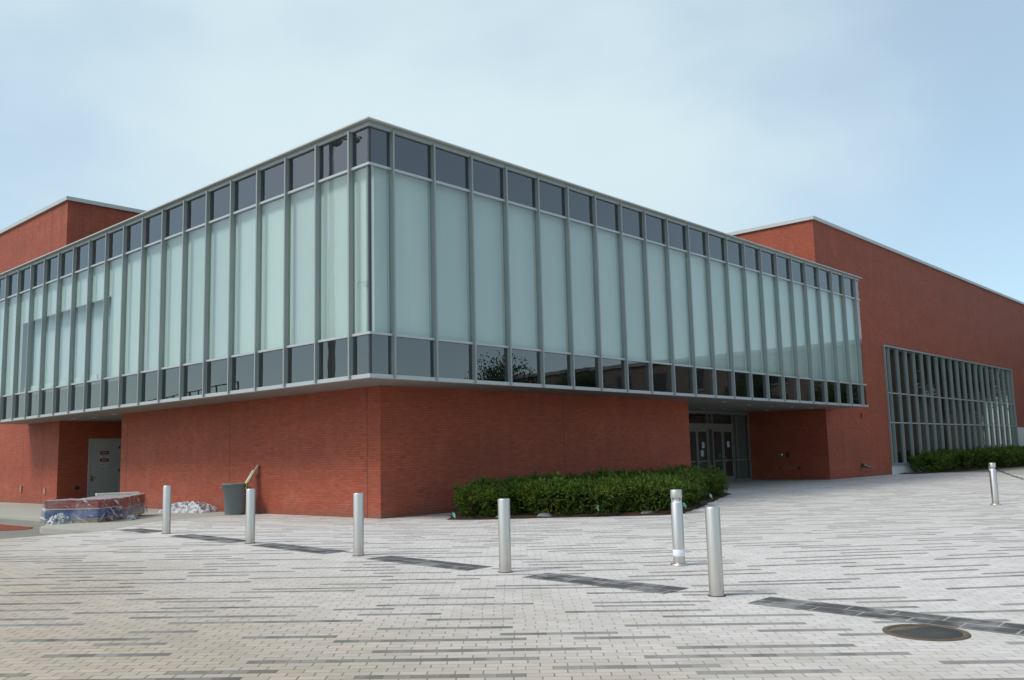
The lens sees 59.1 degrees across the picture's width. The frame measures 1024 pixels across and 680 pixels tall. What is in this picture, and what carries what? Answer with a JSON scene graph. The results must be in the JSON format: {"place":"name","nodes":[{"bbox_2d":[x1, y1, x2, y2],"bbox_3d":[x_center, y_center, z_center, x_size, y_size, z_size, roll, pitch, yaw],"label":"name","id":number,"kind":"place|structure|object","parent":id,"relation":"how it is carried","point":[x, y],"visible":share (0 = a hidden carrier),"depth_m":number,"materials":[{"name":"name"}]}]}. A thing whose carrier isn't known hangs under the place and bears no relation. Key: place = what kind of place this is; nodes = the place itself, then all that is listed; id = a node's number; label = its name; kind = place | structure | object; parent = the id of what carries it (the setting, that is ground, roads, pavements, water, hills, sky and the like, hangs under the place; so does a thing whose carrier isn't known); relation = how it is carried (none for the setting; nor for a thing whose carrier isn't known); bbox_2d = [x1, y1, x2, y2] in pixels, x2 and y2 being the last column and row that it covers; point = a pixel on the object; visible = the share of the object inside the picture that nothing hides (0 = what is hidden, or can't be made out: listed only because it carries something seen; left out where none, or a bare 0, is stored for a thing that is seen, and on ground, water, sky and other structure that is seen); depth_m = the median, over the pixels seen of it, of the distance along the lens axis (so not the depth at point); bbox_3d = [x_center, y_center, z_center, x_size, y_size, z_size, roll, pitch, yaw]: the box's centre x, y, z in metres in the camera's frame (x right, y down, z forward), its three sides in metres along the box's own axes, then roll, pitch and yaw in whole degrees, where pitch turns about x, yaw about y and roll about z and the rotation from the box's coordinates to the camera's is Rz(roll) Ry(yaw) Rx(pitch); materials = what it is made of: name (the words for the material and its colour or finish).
{"place":"outdoors","nodes":[
{"label":"outdoors","id":0,"kind":"place"},
{"bbox_2d":[0,502,261,533],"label":"concrete pavement","id":1,"kind":"structure","parent":0,"point":[25,511],"depth_m":25.25,"materials":[{"name":"grey concrete"}]},
{"bbox_2d":[46,513,72,524],"bbox_3d":[-11.089,4.372,22.134,0.415,0.270,0.532,-8,-10,42],"label":"plastic scrap","id":2,"kind":"object","parent":1,"relation":"on","point":[60,518],"visible":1,"depth_m":22.03,"materials":[{"name":"white plastic"}]},
{"bbox_2d":[40,498,119,523],"bbox_3d":[-10.913,4.317,22.885,1.508,0.580,1.136,-2,-7,3],"label":"brick stack","id":3,"kind":"object","parent":1,"relation":"on","point":[94,510],"visible":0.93,"depth_m":22.42,"materials":[{"name":"red brick"}]},
{"bbox_2d":[80,494,147,519],"bbox_3d":[-11.140,4.659,25.269,1.170,0.611,3.817,0,-8,-12],"label":"brick stack","id":4,"kind":"object","parent":1,"relation":"on","point":[130,504],"visible":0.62,"depth_m":25.10,"materials":[{"name":"red brick"}]},
{"bbox_2d":[95,492,139,495],"bbox_3d":[-11.463,4.466,26.247,1.160,0.060,0.200,3,-9,-33],"label":"board","id":5,"kind":"object","parent":4,"relation":"on","point":[118,493],"visible":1,"depth_m":26.16,"materials":[{"name":"white wood"}]},
{"bbox_2d":[125,515,138,519],"bbox_3d":[-10.003,4.663,23.789,0.246,0.122,0.947,0,-8,-12],"label":"plastic scrap","id":6,"kind":"object","parent":1,"relation":"on","point":[132,517],"visible":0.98,"depth_m":23.55,"materials":[{"name":"white plastic"}]},
{"bbox_2d":[158,501,217,512],"bbox_3d":[-10.364,5.341,28.969,1.758,0.368,0.886,-3,-8,14],"label":"plastic sheeting","id":7,"kind":"object","parent":1,"relation":"on","point":[189,507],"visible":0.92,"depth_m":28.67,"materials":[{"name":"white plastic"}]},
{"bbox_2d":[220,482,250,514],"bbox_3d":[-8.313,4.749,27.093,0.829,0.970,0.770,-8,-10,42],"label":"rubbish bin","id":8,"kind":"object","parent":1,"relation":"on","point":[234,494],"visible":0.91,"depth_m":26.82,"materials":[{"name":"grey plastic"}]},
{"bbox_2d":[247,465,259,482],"bbox_3d":[-8.083,4.471,27.264,0.890,1.381,0.130,4,-9,-37],"label":"plank","id":9,"kind":"object","parent":8,"relation":"in","point":[253,473],"visible":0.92,"depth_m":27.44,"materials":[{"name":"beige wood"}]},
{"bbox_2d":[0,472,1023,679],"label":"plaza paving","id":10,"kind":"structure","parent":0,"point":[115,604],"depth_m":10.52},
{"bbox_2d":[121,528,161,532],"bbox_3d":[-8.108,4.178,19.790,1.230,0.019,0.540,-8,-10,42],"label":"dark paving strip","id":11,"kind":"object","parent":10,"relation":"on","point":[140,530],"visible":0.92,"depth_m":19.80,"materials":[{"name":"stone"}]},
{"bbox_2d":[161,485,171,533],"bbox_3d":[-7.296,3.589,19.087,0.208,1.010,0.208,-8,-10,42],"label":"bollard","id":12,"kind":"object","parent":10,"relation":"on","point":[166,521],"visible":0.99,"depth_m":19.02,"materials":[{"name":"silver metal"}]},
{"bbox_2d":[172,534,245,542],"bbox_3d":[-5.981,3.920,17.857,2.300,0.035,0.540,-8,-10,42],"label":"dark paving strip","id":13,"kind":"object","parent":10,"relation":"on","point":[211,538],"visible":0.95,"depth_m":17.80,"materials":[{"name":"stone"}]},
{"bbox_2d":[245,489,255,543],"bbox_3d":[-4.895,3.297,16.905,0.208,1.010,0.208,-8,-10,42],"label":"bollard","id":14,"kind":"object","parent":10,"relation":"on","point":[250,516],"visible":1,"depth_m":16.84,"materials":[{"name":"metal"}]},
{"bbox_2d":[250,543,345,553],"bbox_3d":[-3.751,3.649,15.831,2.250,0.034,0.540,-8,-10,42],"label":"dark paving strip","id":15,"kind":"object","parent":10,"relation":"on","point":[300,548],"visible":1,"depth_m":15.77,"materials":[{"name":"stone"}]},
{"bbox_2d":[352,493,363,555],"bbox_3d":[-2.502,3.006,14.723,0.208,1.010,0.208,-8,-10,42],"label":"bollard","id":16,"kind":"object","parent":10,"relation":"on","point":[358,524],"visible":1,"depth_m":14.66,"materials":[{"name":"metal"}]},
{"bbox_2d":[367,555,492,570],"bbox_3d":[-1.292,3.350,13.597,2.260,0.034,0.540,-8,-10,42],"label":"dark paving strip","id":17,"kind":"object","parent":10,"relation":"on","point":[434,563],"visible":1,"depth_m":13.51,"materials":[{"name":"stone"}]},
{"bbox_2d":[498,498,512,572],"bbox_3d":[-0.103,2.714,12.534,0.208,1.010,0.208,-8,-10,42],"label":"bollard","id":18,"kind":"object","parent":10,"relation":"on","point":[504,531],"visible":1,"depth_m":12.47,"materials":[{"name":"metal"}]},
{"bbox_2d":[447,492,729,519],"bbox_3d":[4.130,4.881,27.017,6.285,0.064,14.444,-8,-10,42],"label":"mulch bed","id":19,"kind":"object","parent":10,"relation":"on","point":[705,501],"visible":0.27,"depth_m":22.69,"materials":[{"name":"brown soil"}]},
{"bbox_2d":[537,513,551,516],"bbox_3d":[0.815,4.354,22.524,0.416,0.099,0.247,-1,-7,-2],"label":"stone","id":20,"kind":"object","parent":19,"relation":"on","point":[544,515],"visible":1,"depth_m":22.43,"materials":[{"name":"grey stone"}]},
{"bbox_2d":[453,464,729,517],"bbox_3d":[3.186,4.529,28.007,6.198,1.377,13.466,-4,-8,21],"label":"hedge","id":21,"kind":"object","parent":19,"relation":"on","point":[633,491],"visible":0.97,"depth_m":23.15,"materials":[{"name":"green plant"}]},
{"bbox_2d":[525,573,686,593],"bbox_3d":[1.133,3.056,11.393,2.220,0.034,0.540,-8,-10,42],"label":"dark paving strip","id":22,"kind":"object","parent":10,"relation":"on","point":[640,586],"visible":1,"depth_m":11.31,"materials":[{"name":"stone"}]},
{"bbox_2d":[670,489,687,565],"bbox_3d":[2.360,2.668,12.867,0.254,1.057,0.254,-8,-10,42],"label":"light bollard","id":23,"kind":"object","parent":10,"relation":"on","point":[677,530],"visible":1,"depth_m":12.80,"materials":[{"name":"silver metal"}]},
{"bbox_2d":[705,506,725,596],"bbox_3d":[2.320,2.421,10.343,0.208,1.010,0.208,-8,-10,42],"label":"bollard","id":24,"kind":"object","parent":10,"relation":"on","point":[714,552],"visible":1,"depth_m":10.28,"materials":[{"name":"metal"}]},
{"bbox_2d":[749,597,1023,634],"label":"dark paving strip","id":25,"kind":"object","parent":10,"relation":"on","point":[965,623],"visible":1,"depth_m":8.95,"materials":[{"name":"stone"}]},
{"bbox_2d":[882,624,970,640],"bbox_3d":[3.732,2.643,8.141,0.730,0.031,0.730,-7,-9,42],"label":"manhole cover","id":26,"kind":"object","parent":10,"relation":"on","point":[924,632],"visible":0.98,"depth_m":8.12,"materials":[{"name":"metal"}]},
{"bbox_2d":[988,463,1000,504],"bbox_3d":[12.316,3.674,23.078,0.254,1.057,0.254,1,-8,-15],"label":"bollard","id":27,"kind":"object","parent":10,"relation":"on","point":[994,485],"visible":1,"depth_m":23.02,"materials":[{"name":"silver metal"}]},
{"bbox_2d":[996,469,1022,479],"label":"chain","id":28,"kind":"object","parent":27,"relation":"hanging from","point":[1009,474],"visible":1,"depth_m":23.09,"materials":[{"name":"grey metal"}]},
{"bbox_2d":[0,467,1023,538],"bbox_3d":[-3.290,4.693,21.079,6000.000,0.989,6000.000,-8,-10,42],"label":"ground","id":29,"kind":"structure","parent":0,"point":[32,532],"depth_m":22.84,"materials":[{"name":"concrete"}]},
{"bbox_2d":[0,523,32,530],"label":"rain puddle","id":30,"kind":"object","parent":29,"relation":"on","point":[4,526],"visible":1,"depth_m":23.06,"materials":[{"name":"liquid"}]},
{"bbox_2d":[0,116,1023,518],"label":"brick building","id":31,"kind":"structure","parent":29,"relation":"on","point":[388,320],"depth_m":29.70,"materials":[{"name":"red brick"}]},
{"bbox_2d":[0,298,11,394],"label":"window","id":32,"kind":"structure","parent":31,"relation":"in","point":[2,303],"depth_m":38.77,"materials":[{"name":"green glass"}]},
{"bbox_2d":[8,294,23,394],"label":"window","id":33,"kind":"structure","parent":31,"relation":"in","point":[13,316],"depth_m":38.09,"materials":[{"name":"green glass"}]},
{"bbox_2d":[23,289,36,323],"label":"window","id":34,"kind":"structure","parent":31,"relation":"in","point":[26,295],"depth_m":37.40,"materials":[{"name":"green glass"}]},
{"bbox_2d":[36,284,50,319],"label":"window","id":35,"kind":"structure","parent":31,"relation":"in","point":[40,290],"depth_m":36.44,"materials":[{"name":"green glass"}]},
{"bbox_2d":[50,279,64,314],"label":"window","id":36,"kind":"structure","parent":31,"relation":"in","point":[53,285],"depth_m":35.51,"materials":[{"name":"green glass"}]},
{"bbox_2d":[64,273,79,310],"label":"window","id":37,"kind":"structure","parent":31,"relation":"in","point":[68,281],"depth_m":34.57,"materials":[{"name":"green glass"}]},
{"bbox_2d":[79,267,95,305],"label":"window","id":38,"kind":"structure","parent":31,"relation":"in","point":[83,275],"depth_m":33.63,"materials":[{"name":"green glass"}]},
{"bbox_2d":[95,261,112,300],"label":"window","id":39,"kind":"structure","parent":31,"relation":"in","point":[99,290],"depth_m":32.69,"materials":[{"name":"green glass"}]},
{"bbox_2d":[87,439,120,498],"bbox_3d":[-17.755,5.670,39.324,0.065,2.740,1.400,-8,-10,42],"label":"door","id":40,"kind":"structure","parent":31,"relation":"in","point":[101,479],"depth_m":39.30,"materials":[{"name":"metal"}]},
{"bbox_2d":[100,458,108,465],"bbox_3d":[-17.770,5.331,39.346,0.016,0.340,0.380,-8,-10,42],"label":"danger sign","id":41,"kind":"object","parent":40,"relation":"attached to","point":[104,461],"visible":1,"depth_m":39.36,"materials":[{"name":"white plastic"}]},
{"bbox_2d":[100,451,108,458],"bbox_3d":[-17.778,5.013,39.387,0.016,0.340,0.380,-8,-10,42],"label":"danger sign","id":42,"kind":"object","parent":40,"relation":"attached to","point":[104,454],"visible":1,"depth_m":39.39,"materials":[{"name":"white plastic"}]},
{"bbox_2d":[109,254,130,376],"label":"window","id":43,"kind":"structure","parent":31,"relation":"in","point":[117,264],"depth_m":31.55,"materials":[{"name":"green glass"}]},
{"bbox_2d":[127,247,149,373],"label":"window","id":44,"kind":"structure","parent":31,"relation":"in","point":[133,337],"depth_m":30.62,"materials":[{"name":"green glass"}]},
{"bbox_2d":[147,240,169,369],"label":"window","id":45,"kind":"structure","parent":31,"relation":"in","point":[155,251],"depth_m":29.68,"materials":[{"name":"green glass"}]},
{"bbox_2d":[167,232,190,366],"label":"window","id":46,"kind":"structure","parent":31,"relation":"in","point":[175,263],"depth_m":28.74,"materials":[{"name":"green glass"}]},
{"bbox_2d":[189,224,213,362],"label":"window","id":47,"kind":"structure","parent":31,"relation":"in","point":[197,236],"depth_m":27.80,"materials":[{"name":"green glass"}]},
{"bbox_2d":[212,214,238,358],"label":"window","id":48,"kind":"structure","parent":31,"relation":"in","point":[221,228],"depth_m":26.87,"materials":[{"name":"green glass"}]},
{"bbox_2d":[237,205,264,353],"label":"window","id":49,"kind":"structure","parent":31,"relation":"in","point":[247,220],"depth_m":25.93,"materials":[{"name":"green glass"}]},
{"bbox_2d":[264,195,292,349],"bbox_3d":[-6.434,-1.835,24.885,1.385,4.195,0.004,-8,-10,42],"label":"window","id":50,"kind":"structure","parent":31,"relation":"in","point":[274,211],"depth_m":24.99,"materials":[{"name":"green glass"}]},
{"bbox_2d":[293,183,323,343],"bbox_3d":[-5.405,-1.981,23.952,1.385,4.195,0.004,-8,-10,42],"label":"window","id":51,"kind":"structure","parent":31,"relation":"in","point":[303,217],"depth_m":24.04,"materials":[{"name":"green glass"}]},
{"bbox_2d":[324,171,357,338],"bbox_3d":[-4.376,-2.136,23.021,1.385,4.175,0.004,-8,-10,42],"label":"window","id":52,"kind":"structure","parent":31,"relation":"in","point":[335,190],"depth_m":23.12,"materials":[{"name":"green glass"}]},
{"bbox_2d":[357,166,374,332],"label":"window","id":53,"kind":"structure","parent":31,"relation":"in","point":[361,174],"depth_m":22.36,"materials":[{"name":"green glass"}]},
{"bbox_2d":[366,166,387,332],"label":"window","id":54,"kind":"structure","parent":31,"relation":"in","point":[380,175],"depth_m":22.39,"materials":[{"name":"green glass"}]},
{"bbox_2d":[387,171,429,336],"bbox_3d":[-2.650,-2.160,23.099,0.004,4.195,1.385,-8,-10,42],"label":"window","id":55,"kind":"structure","parent":31,"relation":"in","point":[411,194],"depth_m":23.16,"materials":[{"name":"green glass"}]},
{"bbox_2d":[428,182,467,341],"bbox_3d":[-1.706,-2.072,24.126,0.004,4.155,1.385,-8,-10,42],"label":"window","id":56,"kind":"structure","parent":31,"relation":"in","point":[450,203],"depth_m":24.19,"materials":[{"name":"green glass"}]},
{"bbox_2d":[465,192,502,344],"bbox_3d":[-0.763,-1.964,25.150,0.004,4.155,1.385,-8,-10,42],"label":"window","id":57,"kind":"structure","parent":31,"relation":"in","point":[487,226],"depth_m":25.22,"materials":[{"name":"green glass"}]},
{"bbox_2d":[500,202,535,348],"bbox_3d":[0.181,-1.856,26.174,0.004,4.155,1.385,-8,-10,42],"label":"window","id":58,"kind":"structure","parent":31,"relation":"in","point":[523,334],"depth_m":26.25,"materials":[{"name":"green glass"}]},
{"bbox_2d":[532,211,565,351],"bbox_3d":[1.125,-1.728,27.195,0.004,4.195,1.385,-8,-10,42],"label":"window","id":59,"kind":"structure","parent":31,"relation":"in","point":[551,227],"depth_m":27.29,"materials":[{"name":"green glass"}]},
{"bbox_2d":[562,219,593,354],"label":"window","id":60,"kind":"structure","parent":31,"relation":"in","point":[579,233],"depth_m":28.32,"materials":[{"name":"green glass"}]},
{"bbox_2d":[590,227,619,357],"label":"window","id":61,"kind":"structure","parent":31,"relation":"in","point":[606,240],"depth_m":29.34,"materials":[{"name":"green glass"}]},
{"bbox_2d":[615,234,643,359],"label":"window","id":62,"kind":"structure","parent":31,"relation":"in","point":[632,272],"depth_m":30.37,"materials":[{"name":"green glass"}]},
{"bbox_2d":[639,240,666,362],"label":"window","id":63,"kind":"structure","parent":31,"relation":"in","point":[654,252],"depth_m":31.41,"materials":[{"name":"green glass"}]},
{"bbox_2d":[662,247,687,364],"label":"window","id":64,"kind":"structure","parent":31,"relation":"in","point":[676,257],"depth_m":32.43,"materials":[{"name":"green glass"}]},
{"bbox_2d":[689,429,699,465],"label":"entrance door","id":65,"kind":"structure","parent":31,"relation":"in","point":[690,430],"depth_m":43.35,"materials":[{"name":"metal"}]},
{"bbox_2d":[683,252,707,366],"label":"window","id":66,"kind":"structure","parent":31,"relation":"in","point":[697,275],"depth_m":33.46,"materials":[{"name":"green glass"}]},
{"bbox_2d":[697,429,708,468],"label":"entrance door","id":67,"kind":"structure","parent":31,"relation":"in","point":[698,430],"depth_m":43.99,"materials":[{"name":"metal"}]},
{"bbox_2d":[703,258,726,368],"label":"window","id":68,"kind":"structure","parent":31,"relation":"in","point":[715,267],"depth_m":34.49,"materials":[{"name":"green glass"}]},
{"bbox_2d":[713,429,724,479],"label":"entrance door","id":69,"kind":"structure","parent":31,"relation":"in","point":[714,430],"depth_m":45.07,"materials":[{"name":"metal"}]},
{"bbox_2d":[722,429,734,480],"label":"entrance door","id":70,"kind":"structure","parent":31,"relation":"in","point":[730,478],"depth_m":45.64,"materials":[{"name":"metal"}]},
{"bbox_2d":[721,263,744,370],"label":"window","id":71,"kind":"structure","parent":31,"relation":"in","point":[734,279],"depth_m":35.52,"materials":[{"name":"green glass"}]},
{"bbox_2d":[739,268,761,372],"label":"window","id":72,"kind":"structure","parent":31,"relation":"in","point":[751,276],"depth_m":36.56,"materials":[{"name":"green glass"}]},
{"bbox_2d":[756,273,777,374],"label":"window","id":73,"kind":"structure","parent":31,"relation":"in","point":[767,280],"depth_m":37.58,"materials":[{"name":"green glass"}]},
{"bbox_2d":[772,277,791,375],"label":"window","id":74,"kind":"structure","parent":31,"relation":"in","point":[783,298],"depth_m":38.61,"materials":[{"name":"green glass"}]},
{"bbox_2d":[786,281,806,377],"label":"window","id":75,"kind":"structure","parent":31,"relation":"in","point":[797,288],"depth_m":39.64,"materials":[{"name":"green glass"}]},
{"bbox_2d":[801,285,819,378],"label":"window","id":76,"kind":"structure","parent":31,"relation":"in","point":[811,297],"depth_m":40.66,"materials":[{"name":"green glass"}]},
{"bbox_2d":[814,289,832,380],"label":"window","id":77,"kind":"structure","parent":31,"relation":"in","point":[825,317],"depth_m":41.69,"materials":[{"name":"green glass"}]},
{"bbox_2d":[827,292,844,381],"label":"window","id":78,"kind":"structure","parent":31,"relation":"in","point":[836,297],"depth_m":42.72,"materials":[{"name":"green glass"}]},
{"bbox_2d":[839,296,856,382],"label":"window","id":79,"kind":"structure","parent":31,"relation":"in","point":[848,301],"depth_m":43.74,"materials":[{"name":"green glass"}]},
{"bbox_2d":[851,299,858,382],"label":"window","id":80,"kind":"structure","parent":31,"relation":"in","point":[851,299],"depth_m":44.18,"materials":[{"name":"green glass"}]},
{"bbox_2d":[882,345,1018,464],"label":"window frame","id":81,"kind":"structure","parent":31,"relation":"in","point":[884,355],"depth_m":55.77,"materials":[{"name":"grey metal"}]},
{"bbox_2d":[900,464,1023,473],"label":"mulch bed","id":82,"kind":"object","parent":29,"relation":"on","point":[969,469],"visible":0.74,"depth_m":53.32,"materials":[{"name":"brown soil"}]},
{"bbox_2d":[908,443,1023,471],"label":"hedge","id":83,"kind":"object","parent":82,"relation":"on","point":[976,457],"visible":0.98,"depth_m":54.92,"materials":[{"name":"green plant"}]},
{"bbox_2d":[0,0,1023,301],"label":"sky","id":84,"kind":"structure","parent":0,"point":[898,125],"materials":[{"name":"blue"}]},
{"bbox_2d":[996,469,1023,474],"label":"beige path","id":85,"kind":"structure","parent":0,"point":[1019,471],"depth_m":48.84,"materials":[{"name":"concrete"}]}
]}

